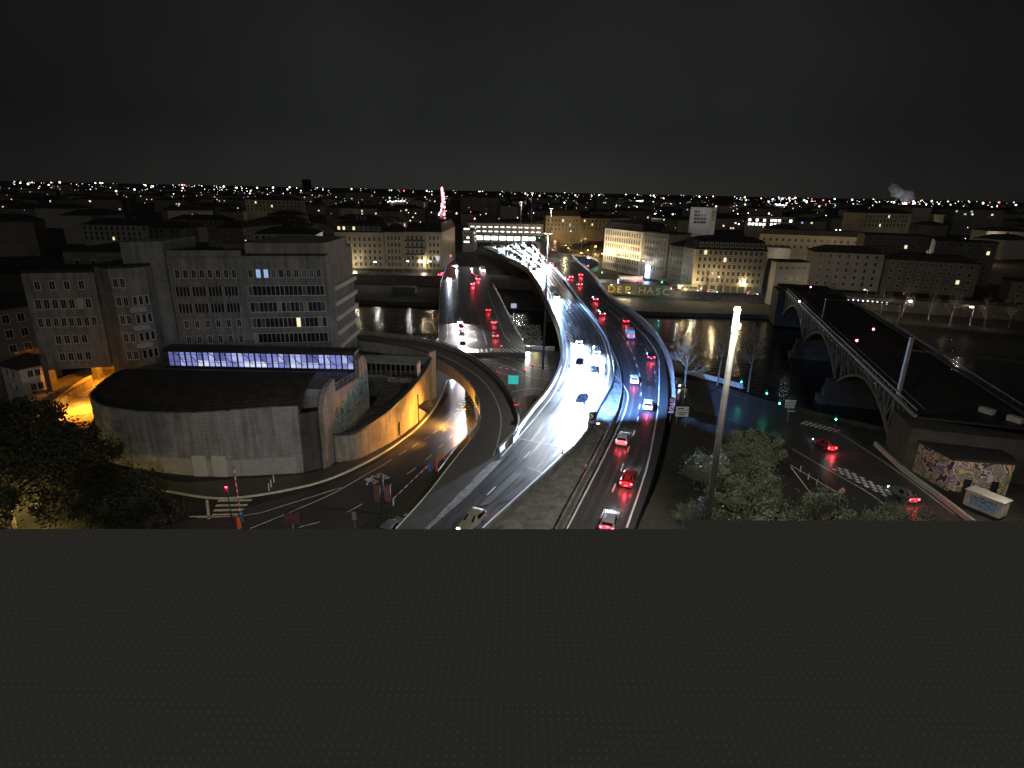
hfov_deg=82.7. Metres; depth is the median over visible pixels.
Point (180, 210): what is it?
city block
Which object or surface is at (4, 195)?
city block
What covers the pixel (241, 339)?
window
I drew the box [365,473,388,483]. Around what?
road lettering
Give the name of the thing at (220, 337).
window
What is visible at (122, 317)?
window
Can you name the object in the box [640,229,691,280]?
riverside building
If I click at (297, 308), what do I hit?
window
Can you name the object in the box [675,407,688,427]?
direction sign
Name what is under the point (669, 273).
bare tree
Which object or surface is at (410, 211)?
city block
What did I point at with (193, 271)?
window
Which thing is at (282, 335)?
window
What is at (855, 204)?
city block
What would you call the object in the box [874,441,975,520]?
stone wall
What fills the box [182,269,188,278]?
window
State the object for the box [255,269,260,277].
window
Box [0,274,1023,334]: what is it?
quay
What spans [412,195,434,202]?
city block
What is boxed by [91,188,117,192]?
city block
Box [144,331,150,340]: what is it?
window
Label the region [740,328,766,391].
bare tree
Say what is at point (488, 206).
city block
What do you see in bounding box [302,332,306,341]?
window
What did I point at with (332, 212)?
city block
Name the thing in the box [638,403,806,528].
grass embankment
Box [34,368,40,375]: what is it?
window
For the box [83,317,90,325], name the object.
window
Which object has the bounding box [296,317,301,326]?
window
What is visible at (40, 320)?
window
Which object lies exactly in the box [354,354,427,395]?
colonnade
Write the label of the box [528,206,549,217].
city block
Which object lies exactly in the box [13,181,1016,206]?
horizon lights
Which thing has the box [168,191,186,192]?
city block
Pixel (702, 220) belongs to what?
office building
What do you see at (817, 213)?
city block
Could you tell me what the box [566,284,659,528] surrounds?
outbound lane markings
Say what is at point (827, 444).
car
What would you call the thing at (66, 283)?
window
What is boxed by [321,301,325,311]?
window
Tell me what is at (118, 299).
window
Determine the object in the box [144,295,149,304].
window
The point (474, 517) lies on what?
car
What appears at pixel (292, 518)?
route sign
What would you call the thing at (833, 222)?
city block
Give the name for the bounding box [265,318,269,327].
window
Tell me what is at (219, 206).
city block
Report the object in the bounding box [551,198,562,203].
city block
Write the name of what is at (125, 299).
window
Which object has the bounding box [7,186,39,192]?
city block
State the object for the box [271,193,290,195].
city block
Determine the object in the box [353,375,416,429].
terrace
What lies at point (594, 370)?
car
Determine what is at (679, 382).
car
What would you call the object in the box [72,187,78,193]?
city block
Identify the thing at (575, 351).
inbound lane markings
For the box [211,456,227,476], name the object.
door
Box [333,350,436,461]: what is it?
courtyard wall
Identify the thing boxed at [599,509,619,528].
car
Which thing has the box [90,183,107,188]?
city block
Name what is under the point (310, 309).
window
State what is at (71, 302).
window
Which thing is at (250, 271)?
window
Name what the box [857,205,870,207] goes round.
city block
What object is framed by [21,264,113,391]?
apartment block
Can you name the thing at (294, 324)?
window
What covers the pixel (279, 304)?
window
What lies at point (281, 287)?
window
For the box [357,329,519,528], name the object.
elevated ramp
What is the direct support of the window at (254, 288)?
in the office block at (277, 291)
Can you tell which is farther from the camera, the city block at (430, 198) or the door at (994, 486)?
the city block at (430, 198)
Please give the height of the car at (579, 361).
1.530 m
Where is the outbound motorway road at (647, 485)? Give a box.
[533,240,667,528]
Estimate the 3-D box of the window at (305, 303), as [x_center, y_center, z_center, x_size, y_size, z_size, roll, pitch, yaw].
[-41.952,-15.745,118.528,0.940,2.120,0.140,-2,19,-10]
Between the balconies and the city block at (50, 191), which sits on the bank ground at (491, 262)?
the city block at (50, 191)
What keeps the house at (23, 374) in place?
on the ground at (867, 437)
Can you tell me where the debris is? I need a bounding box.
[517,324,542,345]
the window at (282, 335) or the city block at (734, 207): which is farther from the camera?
the city block at (734, 207)
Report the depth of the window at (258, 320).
117.97 m
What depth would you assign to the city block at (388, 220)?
396.34 m
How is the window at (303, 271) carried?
in the office block at (277, 291)
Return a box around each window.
[0,314,10,323]
[4,329,14,338]
[8,344,17,353]
[16,312,25,321]
[20,327,29,336]
[23,341,32,350]
[26,370,33,377]
[30,383,37,390]
[33,281,41,290]
[34,299,42,309]
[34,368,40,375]
[37,318,44,327]
[37,381,44,389]
[42,299,50,309]
[45,318,51,327]
[48,281,55,289]
[51,299,59,308]
[52,318,59,326]
[55,335,62,344]
[59,299,67,308]
[59,352,66,361]
[60,317,67,326]
[63,280,70,289]
[63,335,70,343]
[67,352,74,360]
[68,298,75,308]
[68,317,75,326]
[72,335,79,343]
[75,317,82,326]
[76,298,83,308]
[76,352,83,360]
[77,280,84,289]
[81,334,88,343]
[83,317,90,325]
[84,298,92,308]
[84,351,91,359]
[91,316,97,325]
[112,278,118,287]
[115,297,122,306]
[119,278,125,287]
[119,315,125,324]
[122,297,129,306]
[123,333,129,342]
[126,315,132,324]
[126,351,132,359]
[129,333,135,342]
[132,296,137,305]
[133,350,139,359]
[135,314,141,323]
[138,295,143,304]
[139,332,144,341]
[141,313,146,322]
[142,349,147,358]
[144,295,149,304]
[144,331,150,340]
[147,313,152,322]
[147,348,153,357]
[150,330,155,339]
[153,347,158,356]
[174,269,180,278]
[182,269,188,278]
[184,320,189,328]
[186,336,191,343]
[190,269,196,278]
[194,320,199,328]
[197,336,202,343]
[199,269,204,278]
[205,320,210,327]
[207,269,212,278]
[207,335,212,343]
[215,269,220,278]
[215,319,220,327]
[218,335,223,343]
[223,269,228,278]
[226,319,231,327]
[228,335,233,342]
[231,269,236,277]
[236,319,241,327]
[238,335,243,342]
[247,269,253,277]
[247,286,252,295]
[249,302,254,312]
[251,318,256,327]
[252,286,257,295]
[253,333,258,343]
[254,302,259,312]
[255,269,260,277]
[256,318,261,327]
[257,285,261,295]
[258,333,262,342]
[259,302,264,312]
[261,285,266,295]
[261,318,265,327]
[262,333,267,342]
[263,269,268,277]
[263,302,268,311]
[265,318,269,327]
[266,285,271,295]
[267,333,271,342]
[268,302,272,311]
[269,318,274,327]
[270,285,275,295]
[271,269,276,277]
[271,333,275,342]
[272,302,277,311]
[274,317,279,327]
[275,285,279,295]
[275,333,280,342]
[277,302,281,311]
[278,269,283,277]
[278,317,283,327]
[279,285,284,295]
[280,333,284,342]
[281,302,286,311]
[283,317,287,327]
[284,285,289,295]
[284,333,289,342]
[285,302,290,311]
[286,269,291,277]
[287,317,291,327]
[288,285,293,295]
[289,333,293,342]
[290,302,294,311]
[291,317,296,327]
[293,269,298,277]
[293,285,298,295]
[293,332,298,342]
[294,302,299,311]
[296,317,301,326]
[297,285,302,295]
[297,332,302,342]
[299,302,303,311]
[300,317,305,326]
[301,269,306,277]
[302,285,306,295]
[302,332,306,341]
[303,301,307,311]
[305,317,309,326]
[306,285,311,295]
[306,332,311,341]
[308,269,313,277]
[308,301,312,311]
[309,317,313,326]
[310,285,315,295]
[310,332,314,341]
[312,301,316,311]
[313,317,318,326]
[315,285,320,295]
[315,332,319,341]
[316,269,321,277]
[316,301,321,311]
[318,317,322,326]
[319,332,323,341]
[320,285,324,295]
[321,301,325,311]
[322,317,327,326]
[324,332,328,341]
[645,265,649,277]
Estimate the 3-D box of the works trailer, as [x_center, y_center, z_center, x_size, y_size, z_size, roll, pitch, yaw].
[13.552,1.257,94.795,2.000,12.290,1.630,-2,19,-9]
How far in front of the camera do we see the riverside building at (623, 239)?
324.87 m
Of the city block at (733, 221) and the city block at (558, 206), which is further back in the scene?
the city block at (558, 206)
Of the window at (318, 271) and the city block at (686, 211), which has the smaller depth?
the window at (318, 271)
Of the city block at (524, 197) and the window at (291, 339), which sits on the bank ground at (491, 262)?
the city block at (524, 197)
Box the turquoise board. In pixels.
[508,375,518,386]
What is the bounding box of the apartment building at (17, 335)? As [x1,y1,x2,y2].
[0,297,62,402]
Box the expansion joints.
[518,333,637,473]
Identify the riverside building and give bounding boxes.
[334,216,387,267]
[383,220,404,268]
[402,218,426,268]
[426,219,454,268]
[601,217,665,275]
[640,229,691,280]
[666,237,690,283]
[680,235,768,293]
[806,244,885,291]
[878,252,981,296]
[997,277,1023,302]
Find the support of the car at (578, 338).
on the inbound motorway road at (539, 437)
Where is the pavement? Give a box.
[133,381,445,496]
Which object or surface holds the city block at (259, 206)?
on the bank ground at (491, 262)
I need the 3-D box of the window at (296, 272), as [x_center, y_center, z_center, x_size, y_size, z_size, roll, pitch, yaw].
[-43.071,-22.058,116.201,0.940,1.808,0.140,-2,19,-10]
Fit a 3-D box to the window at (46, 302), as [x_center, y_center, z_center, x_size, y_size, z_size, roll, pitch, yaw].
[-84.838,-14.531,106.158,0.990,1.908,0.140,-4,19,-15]
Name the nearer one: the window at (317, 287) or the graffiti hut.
the graffiti hut
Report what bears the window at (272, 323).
in the office block at (277, 291)
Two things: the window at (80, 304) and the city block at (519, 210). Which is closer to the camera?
the window at (80, 304)
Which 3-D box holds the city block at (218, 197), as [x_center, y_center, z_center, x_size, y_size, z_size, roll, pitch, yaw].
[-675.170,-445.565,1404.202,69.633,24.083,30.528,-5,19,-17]
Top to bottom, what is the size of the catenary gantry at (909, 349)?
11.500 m
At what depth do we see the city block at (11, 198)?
985.29 m
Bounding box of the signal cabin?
[763,258,810,304]
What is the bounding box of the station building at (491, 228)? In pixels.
[467,221,543,247]
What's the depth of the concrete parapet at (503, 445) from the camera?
126.94 m
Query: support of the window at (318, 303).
in the office block at (277, 291)
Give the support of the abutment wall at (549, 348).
on the ground at (867, 437)
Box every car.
[379,516,403,528]
[457,317,462,323]
[457,507,486,528]
[458,323,463,329]
[459,331,465,337]
[460,340,465,347]
[492,332,497,337]
[575,335,582,342]
[575,357,583,366]
[575,392,587,405]
[590,365,599,374]
[592,345,599,353]
[597,310,604,315]
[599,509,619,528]
[616,431,630,445]
[619,469,637,487]
[621,317,628,322]
[630,375,638,383]
[642,399,653,410]
[646,352,654,359]
[675,377,685,386]
[747,291,756,294]
[813,438,836,450]
[887,486,919,502]
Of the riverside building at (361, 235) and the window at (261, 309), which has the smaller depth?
the window at (261, 309)
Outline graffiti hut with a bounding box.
[912,440,1018,494]
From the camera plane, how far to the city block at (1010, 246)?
448.31 m
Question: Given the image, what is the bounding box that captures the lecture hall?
[89,355,369,476]
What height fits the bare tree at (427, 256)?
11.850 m
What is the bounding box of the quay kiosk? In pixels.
[392,285,416,293]
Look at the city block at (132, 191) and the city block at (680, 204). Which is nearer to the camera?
the city block at (680, 204)
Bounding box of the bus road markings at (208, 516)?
[189,393,475,527]
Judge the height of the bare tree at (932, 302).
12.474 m
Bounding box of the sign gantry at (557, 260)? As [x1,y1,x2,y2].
[548,258,592,277]
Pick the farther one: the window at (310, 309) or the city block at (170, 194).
the city block at (170, 194)
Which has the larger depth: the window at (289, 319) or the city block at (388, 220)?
the city block at (388, 220)
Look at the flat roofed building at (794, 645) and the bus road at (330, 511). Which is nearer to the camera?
the flat roofed building at (794, 645)
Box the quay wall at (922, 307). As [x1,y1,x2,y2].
[353,274,1023,320]
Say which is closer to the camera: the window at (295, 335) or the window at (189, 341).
the window at (189, 341)
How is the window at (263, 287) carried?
in the office block at (277, 291)
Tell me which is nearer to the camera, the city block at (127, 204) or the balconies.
the balconies
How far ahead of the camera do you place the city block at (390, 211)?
592.45 m
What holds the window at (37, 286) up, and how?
in the apartment block at (66, 312)
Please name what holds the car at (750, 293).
on the quay road at (666, 284)
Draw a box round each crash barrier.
[484,298,614,528]
[555,322,621,528]
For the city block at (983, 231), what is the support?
on the bank ground at (491, 262)
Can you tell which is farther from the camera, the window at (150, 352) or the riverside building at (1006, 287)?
the riverside building at (1006, 287)
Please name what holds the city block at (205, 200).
on the bank ground at (491, 262)
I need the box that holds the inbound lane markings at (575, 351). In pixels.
[482,272,609,527]
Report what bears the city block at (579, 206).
on the bank ground at (491, 262)
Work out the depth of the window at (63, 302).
106.84 m
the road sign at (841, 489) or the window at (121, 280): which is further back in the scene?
the window at (121, 280)
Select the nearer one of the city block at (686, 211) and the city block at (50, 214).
the city block at (50, 214)
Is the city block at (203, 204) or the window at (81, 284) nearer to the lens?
the window at (81, 284)
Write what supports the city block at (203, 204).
on the bank ground at (491, 262)
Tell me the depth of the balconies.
132.21 m
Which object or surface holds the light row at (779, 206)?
on the bank ground at (491, 262)
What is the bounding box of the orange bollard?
[236,517,241,528]
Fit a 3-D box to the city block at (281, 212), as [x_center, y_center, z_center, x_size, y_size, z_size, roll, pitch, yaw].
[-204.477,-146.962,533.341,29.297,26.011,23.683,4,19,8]
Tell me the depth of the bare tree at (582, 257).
336.17 m
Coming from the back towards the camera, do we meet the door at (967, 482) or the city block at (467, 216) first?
the city block at (467, 216)
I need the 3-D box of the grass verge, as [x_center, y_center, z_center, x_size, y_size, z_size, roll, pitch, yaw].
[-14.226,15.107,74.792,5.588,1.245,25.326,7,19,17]
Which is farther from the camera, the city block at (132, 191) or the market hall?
the city block at (132, 191)
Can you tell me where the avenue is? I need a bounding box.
[431,194,456,272]
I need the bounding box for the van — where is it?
[625,327,634,338]
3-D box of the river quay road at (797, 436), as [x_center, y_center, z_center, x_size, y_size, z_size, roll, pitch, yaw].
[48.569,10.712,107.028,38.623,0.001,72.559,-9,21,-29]
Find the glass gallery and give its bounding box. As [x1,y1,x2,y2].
[162,344,358,371]
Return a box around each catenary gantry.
[821,298,903,331]
[897,337,1023,397]
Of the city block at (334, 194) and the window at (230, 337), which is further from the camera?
the city block at (334, 194)
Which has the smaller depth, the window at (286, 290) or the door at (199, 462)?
the door at (199, 462)
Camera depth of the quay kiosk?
274.16 m
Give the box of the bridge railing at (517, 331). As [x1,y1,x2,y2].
[492,283,522,338]
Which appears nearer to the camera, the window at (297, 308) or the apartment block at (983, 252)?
the window at (297, 308)
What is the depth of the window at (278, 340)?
119.55 m
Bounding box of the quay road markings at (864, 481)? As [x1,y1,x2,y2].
[690,383,954,514]
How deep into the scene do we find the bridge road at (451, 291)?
203.70 m
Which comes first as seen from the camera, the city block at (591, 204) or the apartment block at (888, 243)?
the apartment block at (888, 243)
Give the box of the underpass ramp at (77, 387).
[24,366,114,432]
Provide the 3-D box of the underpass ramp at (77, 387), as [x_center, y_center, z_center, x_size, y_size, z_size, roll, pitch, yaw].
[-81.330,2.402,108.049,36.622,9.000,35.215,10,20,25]
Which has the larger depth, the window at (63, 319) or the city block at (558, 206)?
the city block at (558, 206)
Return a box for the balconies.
[334,275,359,346]
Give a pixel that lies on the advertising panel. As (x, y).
(385, 490)
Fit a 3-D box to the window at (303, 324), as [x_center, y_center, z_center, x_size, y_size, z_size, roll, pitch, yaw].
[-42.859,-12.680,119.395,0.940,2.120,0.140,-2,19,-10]
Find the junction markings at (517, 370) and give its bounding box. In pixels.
[488,356,553,391]
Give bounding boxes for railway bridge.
[768,283,1023,484]
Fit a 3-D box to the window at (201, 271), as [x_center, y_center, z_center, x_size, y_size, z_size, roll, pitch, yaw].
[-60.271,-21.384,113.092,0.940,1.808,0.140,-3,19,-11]
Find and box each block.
[0,191,22,199]
[0,199,23,202]
[0,201,40,207]
[0,203,39,216]
[0,212,51,256]
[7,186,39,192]
[7,196,24,199]
[15,195,54,205]
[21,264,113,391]
[22,193,38,195]
[35,202,90,227]
[36,195,63,203]
[37,189,59,194]
[38,195,68,203]
[49,183,72,194]
[58,194,94,198]
[60,207,122,243]
[60,241,207,263]
[68,198,78,203]
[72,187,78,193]
[76,190,104,196]
[78,195,127,215]
[81,216,159,245]
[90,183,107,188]
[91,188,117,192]
[94,259,167,371]
[103,183,121,189]
[104,192,132,199]
[108,196,130,211]
[117,189,136,193]
[119,235,357,364]
[135,194,167,201]
[137,190,155,193]
[148,218,208,241]
[153,192,177,196]
[153,197,198,211]
[159,188,185,190]
[161,205,175,221]
[165,188,180,190]
[167,205,213,217]
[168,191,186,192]
[171,213,234,237]
[177,192,195,196]
[181,197,212,202]
[183,201,214,214]
[187,190,210,197]
[210,192,231,199]
[213,202,245,214]
[215,194,239,202]
[216,218,281,241]
[217,206,247,220]
[220,197,247,204]
[236,194,266,197]
[237,192,253,193]
[245,194,305,219]
[249,190,268,194]
[253,224,322,240]
[255,214,310,223]
[266,209,308,218]
[268,191,280,194]
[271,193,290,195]
[280,219,313,227]
[292,191,311,194]
[295,194,314,201]
[302,179,311,191]
[305,202,326,214]
[313,193,328,197]
[322,197,343,205]
[325,203,350,225]
[329,192,344,197]
[335,212,374,226]
[339,200,367,204]
[340,204,383,215]
[345,190,369,204]
[367,214,406,227]
[370,195,381,203]
[374,206,403,219]
[384,194,400,200]
[390,195,403,201]
[390,204,424,222]
[396,196,418,204]
[411,198,427,208]
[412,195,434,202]
[460,193,499,220]
[461,209,482,225]
[500,203,517,218]
[509,199,523,209]
[510,196,527,202]
[510,198,525,206]
[514,204,521,215]
[515,216,544,236]
[527,197,545,203]
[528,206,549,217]
[530,202,541,208]
[543,197,552,202]
[549,203,566,209]
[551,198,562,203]
[560,198,575,205]
[571,202,588,210]
[576,200,594,207]
[579,212,610,240]
[592,209,614,215]
[594,196,614,209]
[607,213,632,220]
[614,208,651,220]
[615,199,635,205]
[622,202,639,207]
[636,203,653,212]
[648,199,665,204]
[653,201,674,206]
[663,199,687,206]
[665,215,689,232]
[675,201,687,208]
[683,206,690,216]
[693,200,704,203]
[702,202,714,206]
[706,201,731,202]
[714,204,730,212]
[714,215,727,229]
[718,203,739,210]
[723,214,744,228]
[732,201,750,207]
[741,206,781,217]
[742,218,746,232]
[761,202,784,205]
[763,222,800,230]
[785,202,799,208]
[785,210,823,217]
[791,212,815,217]
[793,216,825,229]
[799,203,809,208]
[807,201,827,206]
[808,207,824,214]
[816,214,842,230]
[827,202,840,206]
[830,204,839,208]
[835,208,856,215]
[841,206,912,233]
[851,202,867,206]
[856,232,929,254]
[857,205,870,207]
[873,202,895,207]
[898,203,931,222]
[908,220,948,235]
[929,211,944,222]
[929,238,999,285]
[943,206,1004,234]
[969,225,1023,239]
[973,232,1023,259]
[989,203,1011,207]
[1000,207,1022,212]
[1001,217,1023,226]
[1002,205,1023,211]
[1003,212,1022,219]
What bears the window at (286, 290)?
in the office block at (277, 291)
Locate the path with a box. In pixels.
[732,477,776,490]
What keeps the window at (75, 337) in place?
in the apartment block at (66, 312)
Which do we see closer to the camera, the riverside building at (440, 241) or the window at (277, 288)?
the window at (277, 288)
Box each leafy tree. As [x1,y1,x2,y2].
[0,391,86,456]
[0,409,36,484]
[0,436,79,528]
[2,415,131,504]
[19,449,149,528]
[71,463,174,528]
[119,492,196,528]
[667,497,703,524]
[678,447,746,507]
[681,454,708,478]
[689,491,756,520]
[709,423,793,481]
[718,451,796,520]
[743,504,808,520]
[775,475,879,520]
[857,505,888,520]
[862,493,953,520]
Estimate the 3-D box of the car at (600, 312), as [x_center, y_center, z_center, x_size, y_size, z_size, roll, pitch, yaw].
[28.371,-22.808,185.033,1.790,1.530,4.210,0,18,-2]
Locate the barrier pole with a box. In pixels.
[233,467,243,522]
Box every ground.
[0,181,1023,303]
[0,346,1023,528]
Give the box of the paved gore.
[425,460,501,528]
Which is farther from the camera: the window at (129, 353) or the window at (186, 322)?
the window at (186, 322)
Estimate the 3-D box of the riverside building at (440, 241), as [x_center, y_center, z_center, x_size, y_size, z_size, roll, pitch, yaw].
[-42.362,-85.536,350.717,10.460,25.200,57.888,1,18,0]
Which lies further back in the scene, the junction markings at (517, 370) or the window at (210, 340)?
the junction markings at (517, 370)
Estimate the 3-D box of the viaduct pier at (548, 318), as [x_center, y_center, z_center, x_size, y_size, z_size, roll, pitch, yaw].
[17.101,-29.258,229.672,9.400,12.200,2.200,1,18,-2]
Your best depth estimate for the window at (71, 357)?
109.78 m
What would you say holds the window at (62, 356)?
in the apartment block at (66, 312)
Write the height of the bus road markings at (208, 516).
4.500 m
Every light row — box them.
[387,200,404,204]
[773,204,785,209]
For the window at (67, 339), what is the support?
in the apartment block at (66, 312)
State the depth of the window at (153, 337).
111.27 m
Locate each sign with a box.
[284,512,299,528]
[352,512,356,528]
[511,303,516,322]
[513,401,519,408]
[668,397,675,417]
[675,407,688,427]
[785,400,795,419]
[838,487,845,503]
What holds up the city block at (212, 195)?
on the bank ground at (491, 262)
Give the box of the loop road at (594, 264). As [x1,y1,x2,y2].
[535,237,597,268]
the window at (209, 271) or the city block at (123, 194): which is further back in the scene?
the city block at (123, 194)
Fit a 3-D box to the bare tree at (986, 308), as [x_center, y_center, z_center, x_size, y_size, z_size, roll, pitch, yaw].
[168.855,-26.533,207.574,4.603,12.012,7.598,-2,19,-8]
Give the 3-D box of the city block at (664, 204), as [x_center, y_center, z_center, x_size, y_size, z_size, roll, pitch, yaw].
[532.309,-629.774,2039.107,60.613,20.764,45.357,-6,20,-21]
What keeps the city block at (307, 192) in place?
on the bank ground at (491, 262)
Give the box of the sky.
[0,0,1023,201]
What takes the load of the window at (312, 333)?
in the office block at (277, 291)
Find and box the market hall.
[766,245,790,259]
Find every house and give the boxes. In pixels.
[0,353,46,402]
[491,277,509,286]
[544,209,580,243]
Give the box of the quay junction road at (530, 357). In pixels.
[373,347,559,409]
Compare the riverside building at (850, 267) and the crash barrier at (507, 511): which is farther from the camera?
the riverside building at (850, 267)
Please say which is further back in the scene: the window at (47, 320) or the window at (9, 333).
the window at (9, 333)
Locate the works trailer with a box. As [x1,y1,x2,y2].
[587,355,599,427]
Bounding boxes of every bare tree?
[353,251,362,272]
[362,249,371,269]
[397,251,406,272]
[424,251,430,272]
[580,246,588,258]
[612,254,622,276]
[664,263,674,290]
[669,324,710,405]
[699,268,710,292]
[708,319,740,384]
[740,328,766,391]
[854,281,868,304]
[872,275,895,315]
[900,283,916,316]
[927,289,941,319]
[945,281,966,323]
[979,294,998,326]
[1003,284,1023,328]
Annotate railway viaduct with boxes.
[918,406,1023,432]
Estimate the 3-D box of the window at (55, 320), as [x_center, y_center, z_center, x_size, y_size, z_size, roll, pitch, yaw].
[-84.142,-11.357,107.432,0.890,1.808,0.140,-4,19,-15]
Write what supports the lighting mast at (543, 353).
on the quay junction road at (530, 357)
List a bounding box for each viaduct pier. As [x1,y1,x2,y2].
[534,285,539,294]
[540,295,544,305]
[546,308,552,321]
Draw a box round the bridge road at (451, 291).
[439,267,524,355]
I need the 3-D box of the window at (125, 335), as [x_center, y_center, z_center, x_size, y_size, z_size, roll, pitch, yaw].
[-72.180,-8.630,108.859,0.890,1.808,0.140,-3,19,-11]
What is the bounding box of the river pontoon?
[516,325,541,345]
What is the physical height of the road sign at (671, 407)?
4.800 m
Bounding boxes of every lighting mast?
[542,231,551,368]
[549,208,551,266]
[704,307,740,520]
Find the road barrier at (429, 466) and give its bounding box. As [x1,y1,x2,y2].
[393,462,430,505]
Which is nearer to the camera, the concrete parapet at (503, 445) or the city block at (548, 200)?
the concrete parapet at (503, 445)
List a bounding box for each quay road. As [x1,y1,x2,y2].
[353,271,1023,307]
[667,380,980,520]
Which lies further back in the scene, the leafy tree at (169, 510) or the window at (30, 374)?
the window at (30, 374)
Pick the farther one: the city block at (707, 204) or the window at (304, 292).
the city block at (707, 204)
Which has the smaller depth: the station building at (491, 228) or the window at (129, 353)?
the window at (129, 353)
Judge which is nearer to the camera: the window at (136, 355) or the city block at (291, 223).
the window at (136, 355)
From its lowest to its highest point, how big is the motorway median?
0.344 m
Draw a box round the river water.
[0,292,1023,426]
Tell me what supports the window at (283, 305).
in the office block at (277, 291)
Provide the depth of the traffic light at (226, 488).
68.00 m
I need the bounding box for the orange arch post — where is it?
[436,456,445,470]
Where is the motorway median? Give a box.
[495,369,624,528]
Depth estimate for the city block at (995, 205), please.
2691.00 m
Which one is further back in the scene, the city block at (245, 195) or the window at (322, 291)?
the city block at (245, 195)
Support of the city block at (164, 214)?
on the bank ground at (491, 262)
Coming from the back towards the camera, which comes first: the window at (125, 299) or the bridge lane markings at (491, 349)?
the bridge lane markings at (491, 349)
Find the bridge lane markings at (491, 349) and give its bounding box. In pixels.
[445,285,521,351]
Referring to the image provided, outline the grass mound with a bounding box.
[518,394,540,419]
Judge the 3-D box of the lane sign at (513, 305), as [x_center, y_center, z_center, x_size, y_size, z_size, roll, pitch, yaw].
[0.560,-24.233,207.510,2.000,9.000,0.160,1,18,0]
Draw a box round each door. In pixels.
[191,455,207,476]
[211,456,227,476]
[961,479,971,492]
[989,481,999,492]
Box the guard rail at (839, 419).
[790,407,885,431]
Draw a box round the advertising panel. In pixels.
[373,476,390,514]
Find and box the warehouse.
[759,228,857,259]
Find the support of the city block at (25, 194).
on the bank ground at (491, 262)
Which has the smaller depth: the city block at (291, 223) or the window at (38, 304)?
the window at (38, 304)
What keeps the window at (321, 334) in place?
in the office block at (277, 291)
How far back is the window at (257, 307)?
116.97 m
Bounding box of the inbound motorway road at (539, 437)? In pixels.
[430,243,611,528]
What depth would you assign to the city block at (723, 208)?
1451.27 m
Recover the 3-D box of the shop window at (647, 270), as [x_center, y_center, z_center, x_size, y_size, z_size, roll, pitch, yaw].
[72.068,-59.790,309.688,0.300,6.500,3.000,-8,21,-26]
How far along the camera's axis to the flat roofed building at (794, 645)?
4.03 m
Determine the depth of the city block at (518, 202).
1390.29 m
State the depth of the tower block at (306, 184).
3215.85 m
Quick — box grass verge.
[357,463,446,528]
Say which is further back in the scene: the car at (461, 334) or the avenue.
the avenue
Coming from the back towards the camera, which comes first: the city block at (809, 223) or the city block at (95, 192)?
the city block at (95, 192)
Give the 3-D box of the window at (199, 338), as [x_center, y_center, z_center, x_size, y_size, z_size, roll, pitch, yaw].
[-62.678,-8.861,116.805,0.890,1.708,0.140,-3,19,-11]
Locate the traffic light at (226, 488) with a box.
[224,484,232,524]
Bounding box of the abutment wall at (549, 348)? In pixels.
[525,345,554,350]
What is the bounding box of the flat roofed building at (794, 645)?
[0,521,1023,767]
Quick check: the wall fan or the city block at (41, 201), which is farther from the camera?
the city block at (41, 201)
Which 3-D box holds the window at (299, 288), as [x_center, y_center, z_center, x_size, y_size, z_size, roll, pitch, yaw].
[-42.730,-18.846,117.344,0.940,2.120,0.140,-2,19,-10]
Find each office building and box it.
[462,227,476,251]
[688,206,716,236]
[745,215,793,238]
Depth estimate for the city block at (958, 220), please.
746.61 m
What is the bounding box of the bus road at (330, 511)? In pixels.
[153,356,497,528]
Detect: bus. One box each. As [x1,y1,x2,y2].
[480,266,485,272]
[618,275,642,282]
[671,284,698,291]
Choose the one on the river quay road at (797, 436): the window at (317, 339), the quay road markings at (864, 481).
the quay road markings at (864, 481)
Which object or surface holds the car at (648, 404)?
on the outbound motorway road at (647, 485)
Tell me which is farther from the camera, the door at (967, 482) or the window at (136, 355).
the window at (136, 355)
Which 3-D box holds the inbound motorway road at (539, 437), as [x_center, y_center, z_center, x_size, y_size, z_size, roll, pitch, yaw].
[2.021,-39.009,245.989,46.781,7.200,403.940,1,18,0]
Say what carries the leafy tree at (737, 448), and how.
on the grass embankment
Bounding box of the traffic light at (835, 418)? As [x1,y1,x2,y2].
[831,415,837,439]
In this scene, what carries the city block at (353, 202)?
on the bank ground at (491, 262)
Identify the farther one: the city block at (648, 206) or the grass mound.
the city block at (648, 206)
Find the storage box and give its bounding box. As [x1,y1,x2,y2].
[963,485,1012,520]
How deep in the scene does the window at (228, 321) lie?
116.91 m
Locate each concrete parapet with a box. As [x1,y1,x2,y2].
[497,258,562,452]
[532,243,598,321]
[540,236,598,271]
[573,255,675,413]
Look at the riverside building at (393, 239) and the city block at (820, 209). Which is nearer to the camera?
the riverside building at (393, 239)
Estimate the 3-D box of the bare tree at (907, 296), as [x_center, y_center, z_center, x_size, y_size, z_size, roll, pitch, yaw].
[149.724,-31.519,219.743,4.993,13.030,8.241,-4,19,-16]
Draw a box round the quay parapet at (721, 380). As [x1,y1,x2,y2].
[684,370,742,388]
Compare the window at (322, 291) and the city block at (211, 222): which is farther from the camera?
the city block at (211, 222)
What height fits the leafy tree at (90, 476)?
9.982 m
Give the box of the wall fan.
[417,394,431,423]
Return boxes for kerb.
[143,381,446,498]
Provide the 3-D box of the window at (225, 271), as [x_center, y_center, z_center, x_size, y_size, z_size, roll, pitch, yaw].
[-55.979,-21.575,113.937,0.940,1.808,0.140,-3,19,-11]
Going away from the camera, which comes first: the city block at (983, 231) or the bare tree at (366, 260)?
the bare tree at (366, 260)
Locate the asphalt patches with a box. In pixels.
[479,282,658,505]
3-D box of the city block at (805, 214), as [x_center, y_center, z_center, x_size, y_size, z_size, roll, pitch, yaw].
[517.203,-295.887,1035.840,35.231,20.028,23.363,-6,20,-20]

